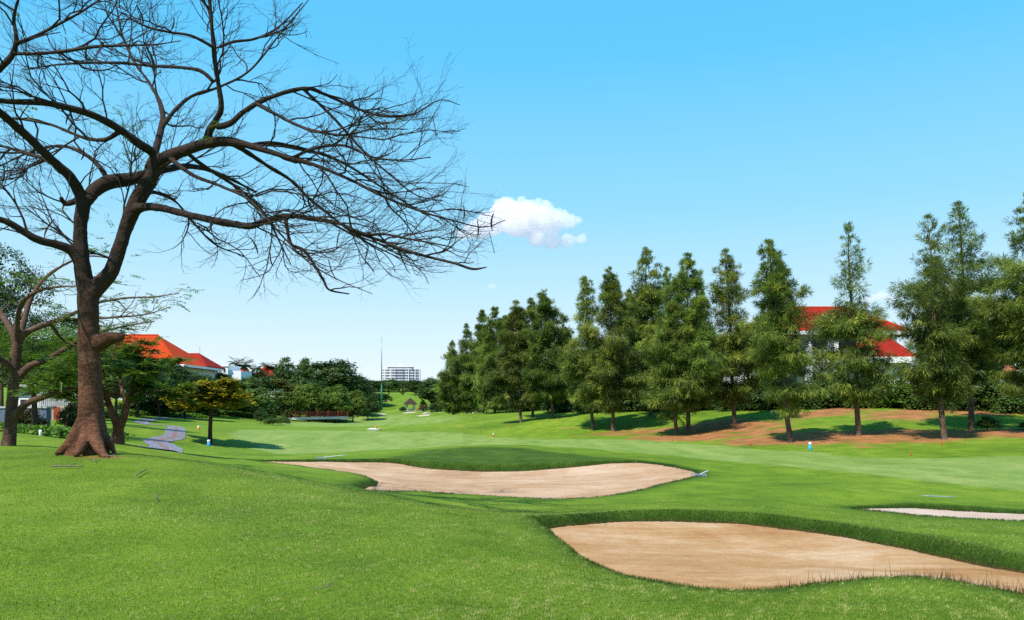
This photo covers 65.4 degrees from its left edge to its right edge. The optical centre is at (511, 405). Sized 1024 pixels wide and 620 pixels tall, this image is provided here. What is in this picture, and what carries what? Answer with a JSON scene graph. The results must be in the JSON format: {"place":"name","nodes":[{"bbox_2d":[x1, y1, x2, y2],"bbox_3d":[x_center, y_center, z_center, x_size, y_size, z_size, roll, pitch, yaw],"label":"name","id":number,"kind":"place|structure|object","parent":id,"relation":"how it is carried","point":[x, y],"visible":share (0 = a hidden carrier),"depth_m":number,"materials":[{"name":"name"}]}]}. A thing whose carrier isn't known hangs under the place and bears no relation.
{"place":"outdoors","nodes":[
{"label":"outdoors","id":0,"kind":"place"},
{"bbox_2d":[125,417,192,452],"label":"path","id":1,"kind":"structure","parent":0,"point":[172,433],"depth_m":60.26,"materials":[{"name":"grey concrete"}]},
{"bbox_2d":[0,377,1023,619],"bbox_3d":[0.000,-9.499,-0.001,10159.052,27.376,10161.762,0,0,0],"label":"ground","id":2,"kind":"structure","parent":0,"point":[840,465],"depth_m":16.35,"materials":[{"name":"green plant"}]},
{"bbox_2d":[0,323,50,382],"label":"broadleaf tree","id":3,"kind":"object","parent":2,"relation":"on","point":[6,370],"visible":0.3,"depth_m":49.45,"materials":[{"name":"green plant"}]},
{"bbox_2d":[0,406,51,425],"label":"house","id":4,"kind":"structure","parent":2,"relation":"on","point":[45,411],"depth_m":54.00,"materials":[{"name":"paint"}]},
{"bbox_2d":[36,392,69,405],"bbox_3d":[-31.452,-0.434,54.620,2.350,0.950,0.080,0,0,0],"label":"balustrade","id":5,"kind":"object","parent":4,"relation":"on","point":[49,403],"visible":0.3,"depth_m":54.58,"materials":[{"name":"concrete"}]},
{"bbox_2d":[0,320,54,387],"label":"broadleaf tree","id":6,"kind":"object","parent":2,"relation":"on","point":[6,375],"visible":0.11,"depth_m":70.01,"materials":[{"name":"green plant"}]},
{"bbox_2d":[0,242,60,405],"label":"broadleaf tree","id":7,"kind":"object","parent":2,"relation":"on","point":[4,297],"visible":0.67,"depth_m":65.87,"materials":[{"name":"green plant"}]},
{"bbox_2d":[17,408,50,429],"bbox_3d":[-27.847,0.786,45.927,1.912,1.383,2.263,0,0,44],"label":"flowering shrub","id":8,"kind":"object","parent":2,"relation":"on","point":[25,417],"visible":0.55,"depth_m":45.72,"materials":[{"name":"green plant"}]},
{"bbox_2d":[0,327,76,428],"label":"broadleaf tree","id":9,"kind":"object","parent":2,"relation":"on","point":[34,417],"visible":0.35,"depth_m":43.92,"materials":[{"name":"green plant"}]},
{"bbox_2d":[18,385,72,405],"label":"garden house","id":10,"kind":"structure","parent":2,"relation":"on","point":[22,399],"depth_m":64.00,"materials":[{"name":"paint"}]},
{"bbox_2d":[21,304,76,370],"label":"broadleaf tree","id":11,"kind":"object","parent":2,"relation":"on","point":[48,315],"visible":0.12,"depth_m":71.53,"materials":[{"name":"green plant"}]},
{"bbox_2d":[51,396,76,419],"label":"cream shed","id":12,"kind":"structure","parent":2,"relation":"on","point":[54,410],"depth_m":64.40,"materials":[{"name":"beige paint"}]},
{"bbox_2d":[54,403,77,427],"bbox_3d":[-25.852,0.722,46.972,1.878,2.000,2.223,0,0,-19],"label":"flowering shrub","id":13,"kind":"object","parent":2,"relation":"on","point":[68,419],"visible":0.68,"depth_m":46.46,"materials":[{"name":"green plant"}]},
{"bbox_2d":[0,421,135,439],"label":"hedge","id":14,"kind":"object","parent":2,"relation":"on","point":[54,431],"visible":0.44,"depth_m":36.96,"materials":[{"name":"green plant"}]},
{"bbox_2d":[5,322,148,406],"bbox_3d":[-26.890,-1.562,49.859,9.228,7.399,7.292,0,0,28],"label":"broadleaf tree","id":15,"kind":"object","parent":2,"relation":"on","point":[43,343],"visible":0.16,"depth_m":49.47,"materials":[{"name":"green plant"}]},
{"bbox_2d":[0,237,202,445],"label":"flame tree","id":16,"kind":"object","parent":2,"relation":"on","point":[19,334],"visible":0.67,"depth_m":20.83,"materials":[{"name":"grey plant"}]},
{"bbox_2d":[106,360,131,399],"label":"broadleaf tree","id":17,"kind":"object","parent":2,"relation":"on","point":[115,381],"visible":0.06,"depth_m":99.17,"materials":[{"name":"green plant"}]},
{"bbox_2d":[40,318,202,444],"bbox_3d":[-14.398,-0.594,29.297,5.589,4.914,5.935,0,0,0],"label":"flame tree","id":18,"kind":"object","parent":2,"relation":"on","point":[145,369],"visible":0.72,"depth_m":28.75,"materials":[{"name":"green plant"}]},
{"bbox_2d":[103,355,163,415],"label":"broadleaf tree","id":19,"kind":"object","parent":2,"relation":"on","point":[115,394],"visible":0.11,"depth_m":65.88,"materials":[{"name":"green plant"}]},
{"bbox_2d":[114,360,171,416],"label":"broadleaf tree","id":20,"kind":"object","parent":2,"relation":"on","point":[137,403],"visible":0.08,"depth_m":111.79,"materials":[{"name":"green plant"}]},
{"bbox_2d":[75,334,222,399],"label":"tiled house","id":21,"kind":"structure","parent":2,"relation":"on","point":[170,349],"depth_m":153.27,"materials":[{"name":"orange tile"}]},
{"bbox_2d":[113,396,189,413],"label":"hedge","id":22,"kind":"object","parent":2,"relation":"on","point":[151,406],"visible":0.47,"depth_m":123.11,"materials":[{"name":"green plant"}]},
{"bbox_2d":[105,408,208,417],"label":"hedge","id":23,"kind":"object","parent":2,"relation":"on","point":[132,412],"visible":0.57,"depth_m":124.84,"materials":[{"name":"green plant"}]},
{"bbox_2d":[139,363,191,416],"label":"broadleaf tree","id":24,"kind":"object","parent":2,"relation":"on","point":[172,382],"visible":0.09,"depth_m":121.72,"materials":[{"name":"green plant"}]},
{"bbox_2d":[113,404,221,416],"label":"hedge","id":25,"kind":"object","parent":2,"relation":"on","point":[200,411],"visible":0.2,"depth_m":142.12,"materials":[{"name":"green plant"}]},
{"bbox_2d":[183,375,212,417],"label":"broadleaf tree","id":26,"kind":"object","parent":2,"relation":"on","point":[192,379],"visible":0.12,"depth_m":127.85,"materials":[{"name":"green plant"}]},
{"bbox_2d":[189,353,224,378],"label":"white house","id":27,"kind":"structure","parent":2,"relation":"on","point":[205,361],"depth_m":161.21,"materials":[{"name":"red tile"}]},
{"bbox_2d":[158,376,256,443],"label":"flame tree","id":28,"kind":"object","parent":2,"relation":"on","point":[212,395],"visible":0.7,"depth_m":60.16,"materials":[{"name":"green plant"}]},
{"bbox_2d":[218,363,251,386],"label":"white building","id":29,"kind":"structure","parent":2,"relation":"on","point":[234,371],"depth_m":174.80,"materials":[{"name":"paint"}]},
{"bbox_2d":[218,409,276,418],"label":"hedge","id":30,"kind":"object","parent":2,"relation":"on","point":[238,413],"visible":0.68,"depth_m":152.65,"materials":[{"name":"green plant"}]},
{"bbox_2d":[240,375,261,390],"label":"broadleaf tree","id":31,"kind":"object","parent":2,"relation":"on","point":[251,382],"visible":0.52,"depth_m":174.88,"materials":[{"name":"green plant"}]},
{"bbox_2d":[0,0,504,458],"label":"flame tree","id":32,"kind":"object","parent":2,"relation":"on","point":[88,434],"visible":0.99,"depth_m":15.32,"materials":[{"name":"brown plant"}]},
{"bbox_2d":[241,387,275,418],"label":"broadleaf tree","id":33,"kind":"object","parent":2,"relation":"on","point":[260,396],"visible":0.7,"depth_m":151.43,"materials":[{"name":"green plant"}]},
{"bbox_2d":[253,406,267,421],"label":"broadleaf shrub","id":34,"kind":"object","parent":2,"relation":"on","point":[260,413],"visible":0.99,"depth_m":127.66,"materials":[{"name":"green plant"}]},
{"bbox_2d":[248,370,278,392],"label":"broadleaf tree","id":35,"kind":"object","parent":2,"relation":"on","point":[260,375],"visible":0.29,"depth_m":189.82,"materials":[{"name":"green plant"}]},
{"bbox_2d":[259,379,300,393],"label":"broadleaf tree","id":36,"kind":"object","parent":2,"relation":"on","point":[286,385],"visible":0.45,"depth_m":196.62,"materials":[{"name":"green plant"}]},
{"bbox_2d":[273,357,296,396],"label":"broadleaf tree","id":37,"kind":"object","parent":2,"relation":"on","point":[283,362],"visible":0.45,"depth_m":221.18,"materials":[{"name":"green plant"}]},
{"bbox_2d":[269,368,303,396],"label":"broadleaf tree","id":38,"kind":"object","parent":2,"relation":"on","point":[284,374],"visible":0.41,"depth_m":213.43,"materials":[{"name":"green plant"}]},
{"bbox_2d":[269,391,305,418],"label":"broadleaf tree","id":39,"kind":"object","parent":2,"relation":"on","point":[288,400],"visible":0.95,"depth_m":159.16,"materials":[{"name":"green plant"}]},
{"bbox_2d":[265,396,320,415],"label":"broadleaf tree","id":40,"kind":"object","parent":2,"relation":"on","point":[277,409],"visible":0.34,"depth_m":173.23,"materials":[{"name":"green plant"}]},
{"bbox_2d":[291,382,329,421],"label":"broadleaf tree","id":41,"kind":"object","parent":2,"relation":"on","point":[312,398],"visible":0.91,"depth_m":164.45,"materials":[{"name":"green plant"}]},
{"bbox_2d":[291,377,331,392],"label":"broadleaf tree","id":42,"kind":"object","parent":2,"relation":"on","point":[303,382],"visible":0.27,"depth_m":198.30,"materials":[{"name":"green plant"}]},
{"bbox_2d":[287,411,348,419],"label":"footbridge","id":43,"kind":"object","parent":2,"relation":"on","point":[310,416],"visible":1,"depth_m":163.69,"materials":[{"name":"wood"}]},
{"bbox_2d":[289,358,369,390],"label":"broadleaf tree","id":44,"kind":"object","parent":2,"relation":"on","point":[342,375],"visible":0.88,"depth_m":211.03,"materials":[{"name":"green plant"}]},
{"bbox_2d":[298,394,362,421],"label":"broadleaf tree","id":45,"kind":"object","parent":2,"relation":"on","point":[350,416],"visible":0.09,"depth_m":185.09,"materials":[{"name":"green plant"}]},
{"bbox_2d":[316,384,354,422],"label":"broadleaf tree","id":46,"kind":"object","parent":2,"relation":"on","point":[337,395],"visible":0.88,"depth_m":170.93,"materials":[{"name":"green plant"}]},
{"bbox_2d":[340,390,369,422],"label":"broadleaf tree","id":47,"kind":"object","parent":2,"relation":"on","point":[357,398],"visible":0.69,"depth_m":181.41,"materials":[{"name":"green plant"}]},
{"bbox_2d":[341,375,374,397],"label":"broadleaf tree","id":48,"kind":"object","parent":2,"relation":"on","point":[369,390],"visible":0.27,"depth_m":224.40,"materials":[{"name":"green plant"}]},
{"bbox_2d":[359,396,380,419],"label":"broadleaf tree","id":49,"kind":"object","parent":2,"relation":"on","point":[374,405],"visible":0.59,"depth_m":195.69,"materials":[{"name":"green plant"}]},
{"bbox_2d":[367,380,387,389],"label":"broadleaf tree","id":50,"kind":"object","parent":2,"relation":"on","point":[374,384],"visible":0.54,"depth_m":328.44,"materials":[{"name":"green plant"}]},
{"bbox_2d":[369,392,395,405],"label":"broadleaf tree","id":51,"kind":"object","parent":2,"relation":"on","point":[385,396],"visible":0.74,"depth_m":298.35,"materials":[{"name":"green plant"}]},
{"bbox_2d":[377,379,401,394],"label":"broadleaf tree","id":52,"kind":"object","parent":2,"relation":"on","point":[391,384],"visible":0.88,"depth_m":348.30,"materials":[{"name":"green plant"}]},
{"bbox_2d":[382,364,420,380],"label":"office block","id":53,"kind":"structure","parent":2,"relation":"on","point":[399,372],"depth_m":1034.50,"materials":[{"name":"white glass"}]},
{"bbox_2d":[402,379,421,395],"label":"broadleaf tree","id":54,"kind":"object","parent":2,"relation":"on","point":[407,386],"visible":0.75,"depth_m":348.84,"materials":[{"name":"green plant"}]},
{"bbox_2d":[415,377,440,411],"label":"broadleaf tree","id":55,"kind":"object","parent":2,"relation":"on","point":[424,392],"visible":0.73,"depth_m":259.99,"materials":[{"name":"green plant"}]},
{"bbox_2d":[427,402,443,411],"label":"broadleaf shrub","id":56,"kind":"object","parent":2,"relation":"on","point":[435,407],"visible":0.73,"depth_m":230.16,"materials":[{"name":"green plant"}]},
{"bbox_2d":[431,341,462,414],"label":"casuarina tree","id":57,"kind":"object","parent":2,"relation":"on","point":[450,406],"visible":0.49,"depth_m":141.23,"materials":[{"name":"green plant"}]},
{"bbox_2d":[435,323,477,413],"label":"casuarina tree","id":58,"kind":"object","parent":2,"relation":"on","point":[457,390],"visible":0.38,"depth_m":137.17,"materials":[{"name":"green plant"}]},
{"bbox_2d":[448,309,497,412],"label":"casuarina tree","id":59,"kind":"object","parent":2,"relation":"on","point":[463,361],"visible":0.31,"depth_m":124.13,"materials":[{"name":"green plant"}]},
{"bbox_2d":[468,371,490,412],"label":"broadleaf tree","id":60,"kind":"object","parent":2,"relation":"on","point":[476,390],"visible":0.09,"depth_m":117.03,"materials":[{"name":"green plant"}]},
{"bbox_2d":[273,461,694,498],"bbox_3d":[-2.214,2.628,28.601,18.400,0.746,13.200,0,0,0],"label":"sand bunker","id":61,"kind":"object","parent":2,"relation":"on","point":[594,480],"visible":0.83,"depth_m":29.12},
{"bbox_2d":[469,306,513,413],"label":"casuarina tree","id":62,"kind":"object","parent":2,"relation":"on","point":[491,348],"visible":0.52,"depth_m":111.16,"materials":[{"name":"green plant"}]},
{"bbox_2d":[488,315,524,411],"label":"casuarina tree","id":63,"kind":"object","parent":2,"relation":"on","point":[504,327],"visible":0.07,"depth_m":115.58,"materials":[{"name":"green plant"}]},
{"bbox_2d":[479,300,551,422],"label":"casuarina tree","id":64,"kind":"object","parent":2,"relation":"on","point":[516,342],"visible":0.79,"depth_m":84.37,"materials":[{"name":"green plant"}]},
{"bbox_2d":[497,297,546,417],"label":"casuarina tree","id":65,"kind":"object","parent":2,"relation":"on","point":[531,312],"visible":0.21,"depth_m":91.58,"materials":[{"name":"green plant"}]},
{"bbox_2d":[519,288,575,418],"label":"casuarina tree","id":66,"kind":"object","parent":2,"relation":"on","point":[548,385],"visible":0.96,"depth_m":81.14,"materials":[{"name":"green plant"}]},
{"bbox_2d":[538,395,584,412],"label":"broadleaf shrub","id":67,"kind":"object","parent":2,"relation":"on","point":[562,407],"visible":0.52,"depth_m":96.12,"materials":[{"name":"green plant"}]},
{"bbox_2d":[553,324,582,406],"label":"casuarina tree","id":68,"kind":"object","parent":2,"relation":"on","point":[576,381],"visible":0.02,"depth_m":99.47,"materials":[{"name":"green plant"}]},
{"bbox_2d":[555,275,619,429],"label":"casuarina tree","id":69,"kind":"object","parent":2,"relation":"on","point":[584,306],"visible":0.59,"depth_m":71.36,"materials":[{"name":"green plant"}]},
{"bbox_2d":[543,265,655,430],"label":"casuarina tree","id":70,"kind":"object","parent":2,"relation":"on","point":[628,384],"visible":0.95,"depth_m":69.27,"materials":[{"name":"green plant"}]},
{"bbox_2d":[226,457,1023,596],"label":"rough grass","id":71,"kind":"structure","parent":2,"relation":"on","point":[772,524],"depth_m":15.64,"materials":[{"name":"green plant"}]},
{"bbox_2d":[607,288,645,407],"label":"casuarina tree","id":72,"kind":"object","parent":2,"relation":"on","point":[628,290],"visible":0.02,"depth_m":87.88,"materials":[{"name":"green plant"}]},
{"bbox_2d":[617,387,658,411],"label":"broadleaf shrub","id":73,"kind":"object","parent":2,"relation":"on","point":[629,402],"visible":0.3,"depth_m":83.10,"materials":[{"name":"green plant"}]},
{"bbox_2d":[615,246,671,417],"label":"casuarina tree","id":74,"kind":"object","parent":2,"relation":"on","point":[644,308],"visible":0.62,"depth_m":74.19,"materials":[{"name":"green plant"}]},
{"bbox_2d":[652,266,678,367],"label":"casuarina tree","id":75,"kind":"object","parent":2,"relation":"on","point":[665,278],"visible":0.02,"depth_m":87.77,"materials":[{"name":"green plant"}]},
{"bbox_2d":[635,300,723,435],"bbox_3d":[12.548,-2.770,60.240,6.730,10.801,6.925,0,0,0],"label":"casuarina tree","id":76,"kind":"object","parent":2,"relation":"on","point":[662,396],"visible":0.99,"depth_m":59.42,"materials":[{"name":"green plant"}]},
{"bbox_2d":[654,252,735,432],"bbox_3d":[14.328,-4.734,60.697,6.855,14.417,8.682,0,0,-33],"label":"casuarina tree","id":77,"kind":"object","parent":2,"relation":"on","point":[683,285],"visible":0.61,"depth_m":60.37,"materials":[{"name":"green plant"}]},
{"bbox_2d":[680,289,725,395],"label":"casuarina tree","id":78,"kind":"object","parent":2,"relation":"on","point":[709,326],"visible":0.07,"depth_m":85.54,"materials":[{"name":"green plant"}]},
{"bbox_2d":[714,379,763,411],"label":"broadleaf shrub","id":79,"kind":"object","parent":2,"relation":"on","point":[722,408],"visible":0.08,"depth_m":72.71,"materials":[{"name":"green plant"}]},
{"bbox_2d":[703,248,795,423],"bbox_3d":[17.428,-5.258,61.706,6.732,14.136,8.287,0,0,-37],"label":"casuarina tree","id":80,"kind":"object","parent":2,"relation":"on","point":[731,318],"visible":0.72,"depth_m":61.48,"materials":[{"name":"green plant"}]},
{"bbox_2d":[738,256,806,393],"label":"casuarina tree","id":81,"kind":"object","parent":2,"relation":"on","point":[759,312],"visible":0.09,"depth_m":77.36,"materials":[{"name":"green plant"}]},
{"bbox_2d":[736,379,809,410],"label":"broadleaf shrub","id":82,"kind":"object","parent":2,"relation":"on","point":[759,403],"visible":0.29,"depth_m":69.61,"materials":[{"name":"green plant"}]},
{"bbox_2d":[737,238,831,441],"bbox_3d":[16.601,-3.858,49.019,5.303,12.984,6.322,0,0,0],"label":"casuarina tree","id":83,"kind":"object","parent":2,"relation":"on","point":[783,351],"visible":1,"depth_m":48.49,"materials":[{"name":"green plant"}]},
{"bbox_2d":[552,521,1023,591],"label":"sand bunker","id":84,"kind":"object","parent":2,"relation":"on","point":[724,555],"visible":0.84,"depth_m":12.33},
{"bbox_2d":[718,306,913,388],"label":"villa","id":85,"kind":"object","parent":2,"relation":"on","point":[898,349],"visible":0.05,"depth_m":87.74,"materials":[{"name":"red tile"}]},
{"bbox_2d":[792,370,841,409],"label":"broadleaf shrub","id":86,"kind":"object","parent":2,"relation":"on","point":[815,405],"visible":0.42,"depth_m":66.42,"materials":[{"name":"green plant"}]},
{"bbox_2d":[798,310,845,378],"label":"broadleaf tree","id":87,"kind":"object","parent":2,"relation":"on","point":[821,342],"visible":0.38,"depth_m":78.81,"materials":[{"name":"green plant"}]},
{"bbox_2d":[822,368,865,408],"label":"broadleaf shrub","id":88,"kind":"object","parent":2,"relation":"on","point":[835,398],"visible":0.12,"depth_m":66.43,"materials":[{"name":"green plant"}]},
{"bbox_2d":[807,220,908,435],"bbox_3d":[21.450,-4.687,50.203,6.128,13.932,5.827,0,0,0],"label":"casuarina tree","id":89,"kind":"object","parent":2,"relation":"on","point":[853,327],"visible":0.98,"depth_m":49.61,"materials":[{"name":"green plant"}]},
{"bbox_2d":[840,374,899,407],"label":"broadleaf shrub","id":90,"kind":"object","parent":2,"relation":"on","point":[868,403],"visible":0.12,"depth_m":65.01,"materials":[{"name":"green plant"}]},
{"bbox_2d":[739,557,1023,594],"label":"dry grass","id":91,"kind":"structure","parent":2,"relation":"on","point":[970,581],"depth_m":9.14,"materials":[{"name":"plant"}]},
{"bbox_2d":[872,373,933,409],"bbox_3d":[31.651,-0.797,65.011,4.913,4.055,5.494,0,0,-12],"label":"broadleaf shrub","id":92,"kind":"object","parent":2,"relation":"on","point":[901,393],"visible":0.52,"depth_m":64.09,"materials":[{"name":"green plant"}]},
{"bbox_2d":[897,384,949,409],"bbox_3d":[33.173,-0.463,63.944,4.808,3.442,4.300,0,0,-3],"label":"broadleaf shrub","id":93,"kind":"object","parent":2,"relation":"on","point":[911,404],"visible":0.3,"depth_m":62.96,"materials":[{"name":"green plant"}]},
{"bbox_2d":[866,212,986,439],"bbox_3d":[24.147,-4.407,45.964,6.359,13.493,5.533,0,0,-29],"label":"casuarina tree","id":94,"kind":"object","parent":2,"relation":"on","point":[945,366],"visible":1,"depth_m":45.47,"materials":[{"name":"green plant"}]},
{"bbox_2d":[910,241,960,405],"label":"casuarina tree","id":95,"kind":"object","parent":2,"relation":"on","point":[935,247],"visible":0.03,"depth_m":63.87,"materials":[{"name":"green plant"}]},
{"bbox_2d":[869,508,1023,520],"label":"sand bunker","id":96,"kind":"object","parent":2,"relation":"on","point":[983,515],"visible":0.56,"depth_m":18.97},
{"bbox_2d":[925,385,986,411],"bbox_3d":[35.027,-0.773,63.035,5.324,4.244,4.762,0,0,36],"label":"broadleaf shrub","id":97,"kind":"object","parent":2,"relation":"on","point":[964,403],"visible":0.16,"depth_m":61.59,"materials":[{"name":"green plant"}]},
{"bbox_2d":[902,200,1022,429],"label":"casuarina tree","id":98,"kind":"object","parent":2,"relation":"on","point":[974,355],"visible":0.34,"depth_m":51.32,"materials":[{"name":"green plant"}]},
{"bbox_2d":[955,367,1005,409],"bbox_3d":[36.616,-0.966,62.007,4.686,4.747,5.240,0,0,-15],"label":"broadleaf shrub","id":99,"kind":"object","parent":2,"relation":"on","point":[986,392],"visible":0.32,"depth_m":60.94,"materials":[{"name":"green plant"}]},
{"bbox_2d":[968,415,1004,429],"bbox_3d":[30.099,1.100,50.447,1.805,1.004,1.827,0,0,-3],"label":"round bush","id":100,"kind":"object","parent":2,"relation":"on","point":[988,422],"visible":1,"depth_m":50.25,"materials":[{"name":"green plant"}]},
{"bbox_2d":[953,192,1023,400],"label":"casuarina tree","id":101,"kind":"object","parent":2,"relation":"on","point":[1004,308],"visible":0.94,"depth_m":46.34,"materials":[{"name":"green plant"}]},
{"bbox_2d":[980,381,1023,414],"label":"broadleaf shrub","id":102,"kind":"object","parent":2,"relation":"on","point":[1007,403],"visible":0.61,"depth_m":59.01,"materials":[{"name":"green plant"}]},
{"bbox_2d":[1002,389,1023,412],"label":"broadleaf shrub","id":103,"kind":"object","parent":2,"relation":"on","point":[1021,404],"visible":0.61,"depth_m":58.44,"materials":[{"name":"green plant"}]},
{"bbox_2d":[0,0,1023,386],"label":"sky","id":104,"kind":"structure","parent":0,"point":[603,131],"materials":[{"name":"blue"}]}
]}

